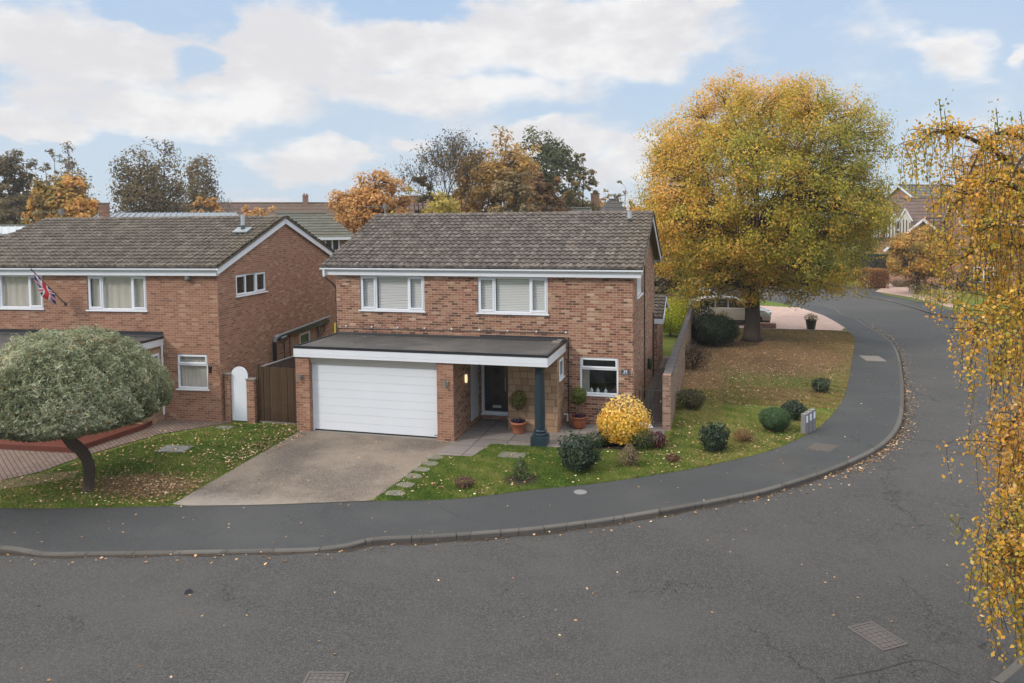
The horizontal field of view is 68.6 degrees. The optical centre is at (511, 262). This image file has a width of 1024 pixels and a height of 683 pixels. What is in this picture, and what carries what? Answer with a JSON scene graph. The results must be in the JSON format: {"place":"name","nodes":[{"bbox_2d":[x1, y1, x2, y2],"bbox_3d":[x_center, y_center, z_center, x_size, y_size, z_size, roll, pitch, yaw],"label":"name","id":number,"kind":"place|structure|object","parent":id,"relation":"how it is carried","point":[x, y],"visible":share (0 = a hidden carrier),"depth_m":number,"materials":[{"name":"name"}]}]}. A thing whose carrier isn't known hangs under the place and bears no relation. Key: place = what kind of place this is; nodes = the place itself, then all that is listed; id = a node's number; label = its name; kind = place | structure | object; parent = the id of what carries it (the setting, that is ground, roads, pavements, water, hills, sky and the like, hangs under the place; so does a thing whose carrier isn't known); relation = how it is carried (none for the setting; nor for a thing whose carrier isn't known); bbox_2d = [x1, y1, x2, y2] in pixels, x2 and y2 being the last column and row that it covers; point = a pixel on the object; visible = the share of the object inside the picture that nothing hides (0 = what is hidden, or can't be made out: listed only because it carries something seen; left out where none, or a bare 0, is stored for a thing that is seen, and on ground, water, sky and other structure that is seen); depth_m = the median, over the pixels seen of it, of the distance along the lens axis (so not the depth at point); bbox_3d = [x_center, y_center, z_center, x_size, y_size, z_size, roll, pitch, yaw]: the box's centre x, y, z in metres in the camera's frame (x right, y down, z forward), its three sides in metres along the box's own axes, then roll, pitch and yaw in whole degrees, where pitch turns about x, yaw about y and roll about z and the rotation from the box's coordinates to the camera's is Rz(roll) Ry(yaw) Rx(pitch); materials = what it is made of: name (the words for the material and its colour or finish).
{"place":"outdoors","nodes":[
{"label":"outdoors","id":0,"kind":"place"},
{"bbox_2d":[0,423,297,508],"bbox_3d":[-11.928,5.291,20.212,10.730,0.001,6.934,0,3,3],"label":"lawn","id":1,"kind":"structure","parent":0,"point":[147,476],"depth_m":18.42,"materials":[{"name":"green plant"}]},
{"bbox_2d":[0,470,78,488],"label":"dirt patch","id":2,"kind":"object","parent":1,"relation":"on","point":[34,481],"visible":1,"depth_m":18.55,"materials":[{"name":"brown soil"}]},
{"bbox_2d":[0,324,177,492],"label":"dome tree","id":3,"kind":"object","parent":1,"relation":"on","point":[108,389],"visible":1,"depth_m":16.70,"materials":[{"name":"green plant"}]},
{"bbox_2d":[0,422,296,505],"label":"fallen leaves","id":4,"kind":"object","parent":1,"relation":"on","point":[148,484],"visible":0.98,"depth_m":18.36,"materials":[{"name":"orange plant"}]},
{"bbox_2d":[155,445,193,452],"bbox_3d":[-9.418,5.207,20.942,0.800,0.032,0.580,0,3,6],"label":"lawn cover","id":5,"kind":"object","parent":1,"relation":"on","point":[183,448],"visible":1,"depth_m":20.93,"materials":[{"name":"concrete"}]},
{"bbox_2d":[173,431,450,505],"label":"driveway","id":6,"kind":"structure","parent":0,"point":[332,453],"depth_m":19.00,"materials":[{"name":"concrete"}]},
{"bbox_2d":[0,299,852,508],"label":"garden ground","id":7,"kind":"structure","parent":0,"point":[668,343],"depth_m":22.72,"materials":[{"name":"brown soil"}]},
{"bbox_2d":[0,420,231,479],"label":"block paved drive","id":8,"kind":"structure","parent":7,"relation":"on","point":[13,466],"depth_m":20.66,"materials":[{"name":"red brick"}]},
{"bbox_2d":[0,417,151,452],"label":"raised terrace","id":9,"kind":"structure","parent":8,"relation":"on","point":[89,441],"depth_m":21.30,"materials":[{"name":"brown brick"}]},
{"bbox_2d":[223,372,233,420],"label":"brick pier","id":10,"kind":"structure","parent":8,"relation":"on","point":[228,396],"depth_m":23.87,"materials":[{"name":"brick"}]},
{"bbox_2d":[94,212,238,216],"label":"ribbed roof","id":11,"kind":"structure","parent":7,"relation":"on","point":[143,214],"depth_m":43.32,"materials":[{"name":"grey metal"}]},
{"bbox_2d":[0,215,335,424],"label":"neighbour house","id":12,"kind":"structure","parent":7,"relation":"on","point":[201,305],"depth_m":24.86,"materials":[{"name":"orange brick"}]},
{"bbox_2d":[0,275,44,309],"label":"window","id":13,"kind":"structure","parent":12,"relation":"in","point":[17,292],"depth_m":24.99,"materials":[{"name":"white plastic"}]},
{"bbox_2d":[30,269,66,305],"bbox_3d":[-14.858,0.807,24.135,0.271,1.277,1.029,2,4,39],"label":"flag","id":14,"kind":"object","parent":12,"relation":"attached to","point":[47,292],"visible":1,"depth_m":24.04,"materials":[{"name":"multicoloured fabric"}]},
{"bbox_2d":[86,276,147,311],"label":"window","id":15,"kind":"structure","parent":12,"relation":"in","point":[105,293],"depth_m":24.35,"materials":[{"name":"white plastic"}]},
{"bbox_2d":[176,354,209,390],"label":"window","id":16,"kind":"structure","parent":12,"relation":"in","point":[192,368],"depth_m":24.02,"materials":[{"name":"white plastic"}]},
{"bbox_2d":[235,271,267,297],"bbox_3d":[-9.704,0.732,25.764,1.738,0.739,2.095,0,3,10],"label":"window","id":17,"kind":"structure","parent":12,"relation":"in","point":[249,283],"depth_m":26.53,"materials":[{"name":"white plastic"}]},
{"bbox_2d":[190,196,223,211],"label":"background tree","id":18,"kind":"object","parent":7,"relation":"on","point":[206,202],"visible":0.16,"depth_m":69.77,"materials":[{"name":"orange plant"}]},
{"bbox_2d":[231,367,247,420],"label":"garden gate","id":19,"kind":"structure","parent":7,"relation":"on","point":[239,375],"depth_m":23.84,"materials":[{"name":"white wood"}]},
{"bbox_2d":[245,377,256,423],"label":"brick pier","id":20,"kind":"structure","parent":7,"relation":"on","point":[251,392],"depth_m":23.66,"materials":[{"name":"brick"}]},
{"bbox_2d":[241,204,276,215],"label":"background tree","id":21,"kind":"object","parent":7,"relation":"on","point":[257,211],"visible":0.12,"depth_m":73.17,"materials":[{"name":"orange plant"}]},
{"bbox_2d":[255,364,296,424],"bbox_3d":[-7.241,4.191,23.552,1.730,1.960,0.100,0,3,15],"label":"wooden fence","id":22,"kind":"object","parent":7,"relation":"on","point":[276,393],"visible":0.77,"depth_m":23.56,"materials":[{"name":"wood"}]},
{"bbox_2d":[260,355,295,368],"bbox_3d":[-7.037,3.933,27.204,0.080,1.675,7.000,0,3,15],"label":"boundary fence","id":23,"kind":"object","parent":7,"relation":"on","point":[288,362],"visible":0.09,"depth_m":25.05,"materials":[{"name":"wood"}]},
{"bbox_2d":[275,212,353,317],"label":"house behind","id":24,"kind":"structure","parent":7,"relation":"on","point":[329,231],"depth_m":50.37,"materials":[{"name":"grey brick"}]},
{"bbox_2d":[324,167,418,233],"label":"background tree","id":25,"kind":"object","parent":7,"relation":"on","point":[353,210],"visible":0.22,"depth_m":56.20,"materials":[{"name":"orange plant"}]},
{"bbox_2d":[408,176,435,212],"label":"background tree","id":26,"kind":"object","parent":7,"relation":"on","point":[428,189],"visible":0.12,"depth_m":61.86,"materials":[{"name":"green plant"}]},
{"bbox_2d":[388,185,464,213],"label":"background tree","id":27,"kind":"object","parent":7,"relation":"on","point":[443,203],"visible":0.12,"depth_m":48.55,"materials":[{"name":"yellow plant"}]},
{"bbox_2d":[380,125,504,211],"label":"bare tree","id":28,"kind":"object","parent":7,"relation":"on","point":[455,154],"visible":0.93,"depth_m":58.96,"materials":[{"name":"grey plant"}]},
{"bbox_2d":[293,210,668,446],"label":"brick house","id":29,"kind":"structure","parent":7,"relation":"on","point":[453,288],"depth_m":23.38,"materials":[{"name":"brick"}]},
{"bbox_2d":[314,364,437,437],"bbox_3d":[-4.041,4.076,22.240,4.010,2.037,0.061,0,3,15],"label":"garage door","id":30,"kind":"structure","parent":29,"relation":"in","point":[348,398],"depth_m":22.21,"materials":[{"name":"white plastic"}]},
{"bbox_2d":[358,275,425,312],"bbox_3d":[-3.867,1.010,24.806,2.370,1.185,0.625,0,3,15],"label":"window","id":31,"kind":"structure","parent":29,"relation":"in","point":[378,293],"depth_m":24.69,"materials":[{"name":"white plastic"}]},
{"bbox_2d":[470,364,478,420],"bbox_3d":[-1.165,3.819,23.293,0.082,2.100,0.830,0,3,15],"label":"side door","id":32,"kind":"structure","parent":29,"relation":"in","point":[473,368],"depth_m":23.33,"materials":[{"name":"metal"}]},
{"bbox_2d":[476,277,548,315],"bbox_3d":[0.075,1.031,23.755,2.370,1.185,0.625,0,3,15],"label":"window","id":33,"kind":"structure","parent":29,"relation":"in","point":[496,295],"depth_m":23.63,"materials":[{"name":"white plastic"}]},
{"bbox_2d":[578,357,618,397],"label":"window","id":34,"kind":"structure","parent":29,"relation":"in","point":[596,373],"depth_m":23.83,"materials":[{"name":"white plastic"}]},
{"bbox_2d":[446,125,548,212],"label":"background tree","id":35,"kind":"object","parent":7,"relation":"on","point":[481,191],"visible":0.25,"depth_m":62.61,"materials":[{"name":"orange plant"}]},
{"bbox_2d":[487,168,536,211],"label":"background tree","id":36,"kind":"object","parent":7,"relation":"on","point":[516,192],"visible":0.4,"depth_m":53.66,"materials":[{"name":"brown plant"}]},
{"bbox_2d":[499,125,589,206],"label":"background tree","id":37,"kind":"object","parent":7,"relation":"on","point":[553,156],"visible":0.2,"depth_m":72.66,"materials":[{"name":"green plant"}]},
{"bbox_2d":[524,171,571,211],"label":"background tree","id":38,"kind":"object","parent":7,"relation":"on","point":[546,195],"visible":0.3,"depth_m":59.11,"materials":[{"name":"brown plant"}]},
{"bbox_2d":[547,189,595,210],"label":"background tree","id":39,"kind":"object","parent":7,"relation":"on","point":[585,203],"visible":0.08,"depth_m":69.31,"materials":[{"name":"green plant"}]},
{"bbox_2d":[565,152,601,210],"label":"background tree","id":40,"kind":"object","parent":7,"relation":"on","point":[593,181],"visible":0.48,"depth_m":65.53,"materials":[{"name":"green plant"}]},
{"bbox_2d":[654,254,693,300],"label":"background tree","id":41,"kind":"object","parent":7,"relation":"on","point":[660,286],"visible":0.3,"depth_m":49.29,"materials":[{"name":"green plant"}]},
{"bbox_2d":[662,300,695,430],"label":"garden wall","id":42,"kind":"structure","parent":7,"relation":"on","point":[673,373],"depth_m":25.09,"materials":[{"name":"brick"}]},
{"bbox_2d":[663,296,694,336],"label":"lime shrub","id":43,"kind":"object","parent":7,"relation":"on","point":[670,328],"visible":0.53,"depth_m":40.02,"materials":[{"name":"green plant"}]},
{"bbox_2d":[736,306,843,329],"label":"paved drive","id":44,"kind":"structure","parent":7,"relation":"on","point":[786,318],"depth_m":46.31,"materials":[{"name":"beige concrete"}]},
{"bbox_2d":[696,295,771,321],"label":"parked car","id":45,"kind":"object","parent":44,"relation":"on","point":[736,313],"visible":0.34,"depth_m":44.33,"materials":[{"name":"beige paint"}]},
{"bbox_2d":[0,294,899,551],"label":"pavement","id":46,"kind":"structure","parent":0,"point":[159,528],"depth_m":16.49,"materials":[{"name":"grey asphalt"}]},
{"bbox_2d":[761,456,804,474],"bbox_3d":[6.945,5.172,19.274,0.734,0.001,1.539,2,4,37],"label":"pavement patch","id":47,"kind":"object","parent":46,"relation":"on","point":[790,464],"visible":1,"depth_m":19.21,"materials":[{"name":"grey concrete"}]},
{"bbox_2d":[805,443,838,451],"bbox_3d":[8.526,5.085,20.625,0.595,0.001,0.974,2,4,42],"label":"pavement patch","id":48,"kind":"object","parent":46,"relation":"on","point":[822,447],"visible":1,"depth_m":20.62,"materials":[{"name":"concrete"}]},
{"bbox_2d":[1,300,921,554],"bbox_3d":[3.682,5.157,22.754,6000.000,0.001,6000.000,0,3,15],"label":"ground","id":49,"kind":"structure","parent":0,"point":[543,526],"depth_m":15.94,"materials":[{"name":"grey stone"}]},
{"bbox_2d":[400,195,475,212],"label":"house behind","id":50,"kind":"structure","parent":49,"relation":"on","point":[416,206],"depth_m":73.81,"materials":[{"name":"orange brick"}]},
{"bbox_2d":[0,282,1023,682],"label":"road","id":51,"kind":"structure","parent":0,"point":[504,610],"depth_m":12.75,"materials":[{"name":"grey asphalt"}]},
{"bbox_2d":[303,671,349,682],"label":"drain cover","id":52,"kind":"object","parent":51,"relation":"on","point":[325,677],"visible":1,"depth_m":10.53,"materials":[{"name":"metal"}]},
{"bbox_2d":[0,293,903,555],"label":"kerb","id":53,"kind":"structure","parent":51,"relation":"on","point":[580,524],"depth_m":15.40,"materials":[{"name":"concrete"}]},
{"bbox_2d":[0,317,907,558],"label":"gutter dirt","id":54,"kind":"structure","parent":51,"relation":"on","point":[493,538],"depth_m":15.12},
{"bbox_2d":[7,328,924,564],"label":"fallen leaves","id":55,"kind":"object","parent":51,"relation":"on","point":[819,484],"visible":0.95,"depth_m":19.58,"materials":[{"name":"orange plant"}]},
{"bbox_2d":[847,621,908,651],"bbox_3d":[5.585,5.713,11.468,0.500,0.037,0.700,-2,3,-20],"label":"drain cover","id":56,"kind":"object","parent":51,"relation":"on","point":[877,636],"visible":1,"depth_m":11.44,"materials":[{"name":"metal"}]},
{"bbox_2d":[830,286,1023,682],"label":"kerb","id":57,"kind":"structure","parent":51,"relation":"on","point":[1009,671],"depth_m":10.54,"materials":[{"name":"concrete"}]},
{"bbox_2d":[0,0,1023,220],"label":"sky","id":58,"kind":"structure","parent":0,"point":[291,99],"materials":[{"name":"blue"}]},
{"bbox_2d":[437,418,664,455],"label":"patio","id":59,"kind":"structure","parent":0,"point":[466,444],"depth_m":21.83,"materials":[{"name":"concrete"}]},
{"bbox_2d":[509,390,526,433],"bbox_3d":[0.192,4.415,22.255,0.561,1.287,0.559,0,3,15],"label":"potted tree","id":60,"kind":"object","parent":59,"relation":"on","point":[518,425],"visible":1,"depth_m":22.14,"materials":[{"name":"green plant"}]},
{"bbox_2d":[569,386,587,428],"bbox_3d":[2.020,4.369,22.727,0.570,1.295,0.570,0,3,15],"label":"potted tree","id":61,"kind":"object","parent":59,"relation":"on","point":[578,420],"visible":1,"depth_m":22.59,"materials":[{"name":"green plant"}]},
{"bbox_2d":[596,393,653,444],"bbox_3d":[3.142,4.364,20.986,1.616,1.432,1.204,0,3,15],"label":"yellow shrub","id":62,"kind":"object","parent":59,"relation":"on","point":[619,428],"visible":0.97,"depth_m":20.75,"materials":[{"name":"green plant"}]},
{"bbox_2d":[371,329,853,500],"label":"lawn","id":63,"kind":"structure","parent":0,"point":[797,383],"depth_m":30.65,"materials":[{"name":"green plant"}]},
{"bbox_2d":[452,475,476,488],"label":"dead shrub","id":64,"kind":"object","parent":63,"relation":"on","point":[469,483],"visible":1,"depth_m":17.66,"materials":[{"name":"brown plant"}]},
{"bbox_2d":[502,473,538,486],"bbox_3d":[0.211,5.269,18.234,1.000,0.041,1.000,0,3,15],"label":"soil ring","id":65,"kind":"object","parent":63,"relation":"on","point":[516,480],"visible":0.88,"depth_m":18.11,"materials":[{"name":"brown soil"}]},
{"bbox_2d":[512,456,529,480],"bbox_3d":[0.206,4.994,18.210,0.492,0.617,0.496,0,3,15],"label":"young conifer","id":66,"kind":"object","parent":65,"relation":"on","point":[518,471],"visible":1,"depth_m":18.15,"materials":[{"name":"green plant"}]},
{"bbox_2d":[557,430,602,471],"bbox_3d":[1.676,4.761,18.886,1.109,0.991,1.139,-2,3,-24],"label":"dark shrub","id":67,"kind":"object","parent":63,"relation":"on","point":[587,459],"visible":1,"depth_m":18.63,"materials":[{"name":"green plant"}]},
{"bbox_2d":[386,421,800,496],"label":"fallen leaves","id":68,"kind":"object","parent":63,"relation":"on","point":[621,456],"visible":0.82,"depth_m":19.77,"materials":[{"name":"yellow plant"}]},
{"bbox_2d":[368,387,843,500],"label":"grass","id":69,"kind":"structure","parent":63,"relation":"on","point":[471,463],"depth_m":19.70,"materials":[{"name":"green plant"}]},
{"bbox_2d":[616,444,640,466],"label":"pale shrub","id":70,"kind":"object","parent":63,"relation":"on","point":[630,459],"visible":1,"depth_m":19.09,"materials":[{"name":"beige plant"}]},
{"bbox_2d":[628,428,657,449],"bbox_3d":[3.566,4.840,20.624,0.762,0.612,0.816,-2,4,-28],"label":"shrub","id":71,"kind":"object","parent":63,"relation":"on","point":[645,442],"visible":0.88,"depth_m":20.44,"materials":[{"name":"green plant"}]},
{"bbox_2d":[675,388,706,408],"bbox_3d":[5.912,4.529,24.886,1.084,0.731,0.873,1,4,32],"label":"bush","id":72,"kind":"object","parent":63,"relation":"on","point":[697,401],"visible":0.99,"depth_m":24.74,"materials":[{"name":"green plant"}]},
{"bbox_2d":[685,342,712,369],"bbox_3d":[7.681,3.890,31.520,1.324,1.255,1.332,-3,4,-36],"label":"shrub","id":73,"kind":"object","parent":63,"relation":"on","point":[692,351],"visible":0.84,"depth_m":31.33,"materials":[{"name":"brown plant"}]},
{"bbox_2d":[686,299,714,319],"bbox_3d":[10.048,3.008,39.987,1.610,2.060,2.887,0,3,15],"label":"shrub","id":74,"kind":"object","parent":63,"relation":"on","point":[704,308],"visible":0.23,"depth_m":39.49,"materials":[{"name":"green plant"}]},
{"bbox_2d":[697,421,730,451],"bbox_3d":[5.466,4.726,20.344,0.801,0.835,0.820,2,4,44],"label":"dark shrub","id":75,"kind":"object","parent":63,"relation":"on","point":[714,437],"visible":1,"depth_m":20.19,"materials":[{"name":"green plant"}]},
{"bbox_2d":[691,313,739,345],"bbox_3d":[10.090,3.358,37.321,2.549,1.657,1.956,0,3,15],"label":"bush","id":76,"kind":"object","parent":63,"relation":"on","point":[725,332],"visible":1,"depth_m":36.81,"materials":[{"name":"green plant"}]},
{"bbox_2d":[666,328,853,465],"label":"fallen leaves","id":77,"kind":"object","parent":63,"relation":"on","point":[769,368],"visible":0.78,"depth_m":31.62,"materials":[{"name":"brown plant"}]},
{"bbox_2d":[624,61,908,342],"bbox_3d":[12.690,-3.035,39.274,13.374,14.329,13.534,0,3,15],"label":"maple tree","id":78,"kind":"object","parent":63,"relation":"on","point":[749,256],"visible":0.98,"depth_m":35.59,"materials":[{"name":"yellow plant"}]},
{"bbox_2d":[682,328,854,408],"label":"grass","id":79,"kind":"structure","parent":63,"relation":"on","point":[826,335],"depth_m":30.43,"materials":[{"name":"brown plant"}]},
{"bbox_2d":[757,405,792,431],"bbox_3d":[7.766,4.630,22.148,0.984,0.787,0.921,0,3,15],"label":"round conifer","id":80,"kind":"object","parent":63,"relation":"on","point":[771,421],"visible":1,"depth_m":21.93,"materials":[{"name":"green plant"}]},
{"bbox_2d":[780,399,807,419],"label":"dark shrub","id":81,"kind":"object","parent":63,"relation":"on","point":[796,408],"visible":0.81,"depth_m":23.24,"materials":[{"name":"green plant"}]},
{"bbox_2d":[811,377,830,391],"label":"dark shrub","id":82,"kind":"object","parent":63,"relation":"on","point":[820,384],"visible":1,"depth_m":27.04,"materials":[{"name":"green plant"}]},
{"bbox_2d":[641,368,664,426],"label":"side path","id":83,"kind":"structure","parent":0,"point":[656,382],"depth_m":26.42,"materials":[{"name":"grey concrete"}]},
{"bbox_2d":[686,243,1017,317],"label":"plots","id":84,"kind":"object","parent":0,"point":[979,301],"visible":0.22,"depth_m":59.14,"materials":[{"name":"green plant"}]},
{"bbox_2d":[0,148,42,224],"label":"background tree","id":85,"kind":"object","parent":84,"relation":"on","point":[12,205],"visible":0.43,"depth_m":77.12,"materials":[{"name":"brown plant"}]},
{"bbox_2d":[37,148,68,184],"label":"background tree","id":86,"kind":"object","parent":84,"relation":"on","point":[50,151],"visible":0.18,"depth_m":87.46,"materials":[{"name":"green plant"}]},
{"bbox_2d":[21,172,100,223],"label":"background tree","id":87,"kind":"object","parent":84,"relation":"on","point":[65,193],"visible":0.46,"depth_m":60.43,"materials":[{"name":"orange plant"}]},
{"bbox_2d":[58,141,78,186],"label":"background tree","id":88,"kind":"object","parent":84,"relation":"on","point":[71,164],"visible":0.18,"depth_m":91.68,"materials":[{"name":"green plant"}]},
{"bbox_2d":[105,144,167,211],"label":"background tree","id":89,"kind":"object","parent":84,"relation":"on","point":[127,198],"visible":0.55,"depth_m":79.04,"materials":[{"name":"green plant"}]},
{"bbox_2d":[132,136,189,211],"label":"background tree","id":90,"kind":"object","parent":84,"relation":"on","point":[171,193],"visible":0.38,"depth_m":80.92,"materials":[{"name":"green plant"}]},
{"bbox_2d":[180,153,225,211],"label":"background tree","id":91,"kind":"object","parent":84,"relation":"on","point":[195,191],"visible":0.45,"depth_m":79.25,"materials":[{"name":"green plant"}]},
{"bbox_2d":[172,193,344,224],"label":"long house","id":92,"kind":"structure","parent":84,"relation":"on","point":[305,205],"depth_m":95.06,"materials":[{"name":"orange brick"}]},
{"bbox_2d":[598,198,626,210],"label":"house behind","id":93,"kind":"structure","parent":84,"relation":"on","point":[612,204],"depth_m":81.26,"materials":[{"name":"grey brick"}]},
{"bbox_2d":[839,253,888,281],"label":"tall hedge","id":94,"kind":"object","parent":84,"relation":"on","point":[879,263],"visible":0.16,"depth_m":75.23,"materials":[{"name":"green plant"}]},
{"bbox_2d":[858,267,889,288],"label":"beech hedge","id":95,"kind":"object","parent":84,"relation":"on","point":[878,278],"visible":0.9,"depth_m":67.34,"materials":[{"name":"brown plant"}]},
{"bbox_2d":[871,197,947,258],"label":"mock tudor house","id":96,"kind":"structure","parent":84,"relation":"on","point":[916,213],"depth_m":81.80,"materials":[{"name":"white brick"}]},
{"bbox_2d":[875,283,955,307],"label":"drive","id":97,"kind":"structure","parent":84,"relation":"on","point":[897,290],"depth_m":63.43,"materials":[{"name":"beige concrete"}]},
{"bbox_2d":[908,280,941,293],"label":"roadside shrub","id":98,"kind":"object","parent":97,"relation":"on","point":[919,290],"visible":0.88,"depth_m":61.74,"materials":[{"name":"green plant"}]},
{"bbox_2d":[907,290,976,303],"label":"roadside shrub","id":99,"kind":"object","parent":97,"relation":"on","point":[933,295],"visible":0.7,"depth_m":54.84,"materials":[{"name":"green plant"}]},
{"bbox_2d":[934,271,978,291],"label":"roadside shrub","id":100,"kind":"object","parent":97,"relation":"on","point":[961,286],"visible":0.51,"depth_m":61.95,"materials":[{"name":"green plant"}]},
{"bbox_2d":[883,217,951,285],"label":"brick house","id":101,"kind":"structure","parent":84,"relation":"on","point":[920,222],"depth_m":71.02,"materials":[{"name":"brown brick"}]},
{"bbox_2d":[885,184,955,197],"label":"brick house","id":102,"kind":"structure","parent":84,"relation":"on","point":[902,192],"depth_m":96.09,"materials":[{"name":"grey tile"}]},
{"bbox_2d":[885,224,962,293],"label":"background tree","id":103,"kind":"object","parent":84,"relation":"on","point":[916,256],"visible":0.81,"depth_m":61.19,"materials":[{"name":"orange plant"}]},
{"bbox_2d":[877,98,1023,668],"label":"weeping birch","id":104,"kind":"object","parent":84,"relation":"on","point":[1007,180],"visible":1,"depth_m":8.88,"materials":[{"name":"yellow plant"}]},
{"bbox_2d":[944,192,1023,291],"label":"brick house","id":105,"kind":"structure","parent":84,"relation":"on","point":[956,230],"depth_m":63.94,"materials":[{"name":"brown brick"}]},
{"bbox_2d":[708,280,1023,682],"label":"pavement","id":106,"kind":"structure","parent":0,"point":[1017,676],"depth_m":52.77,"materials":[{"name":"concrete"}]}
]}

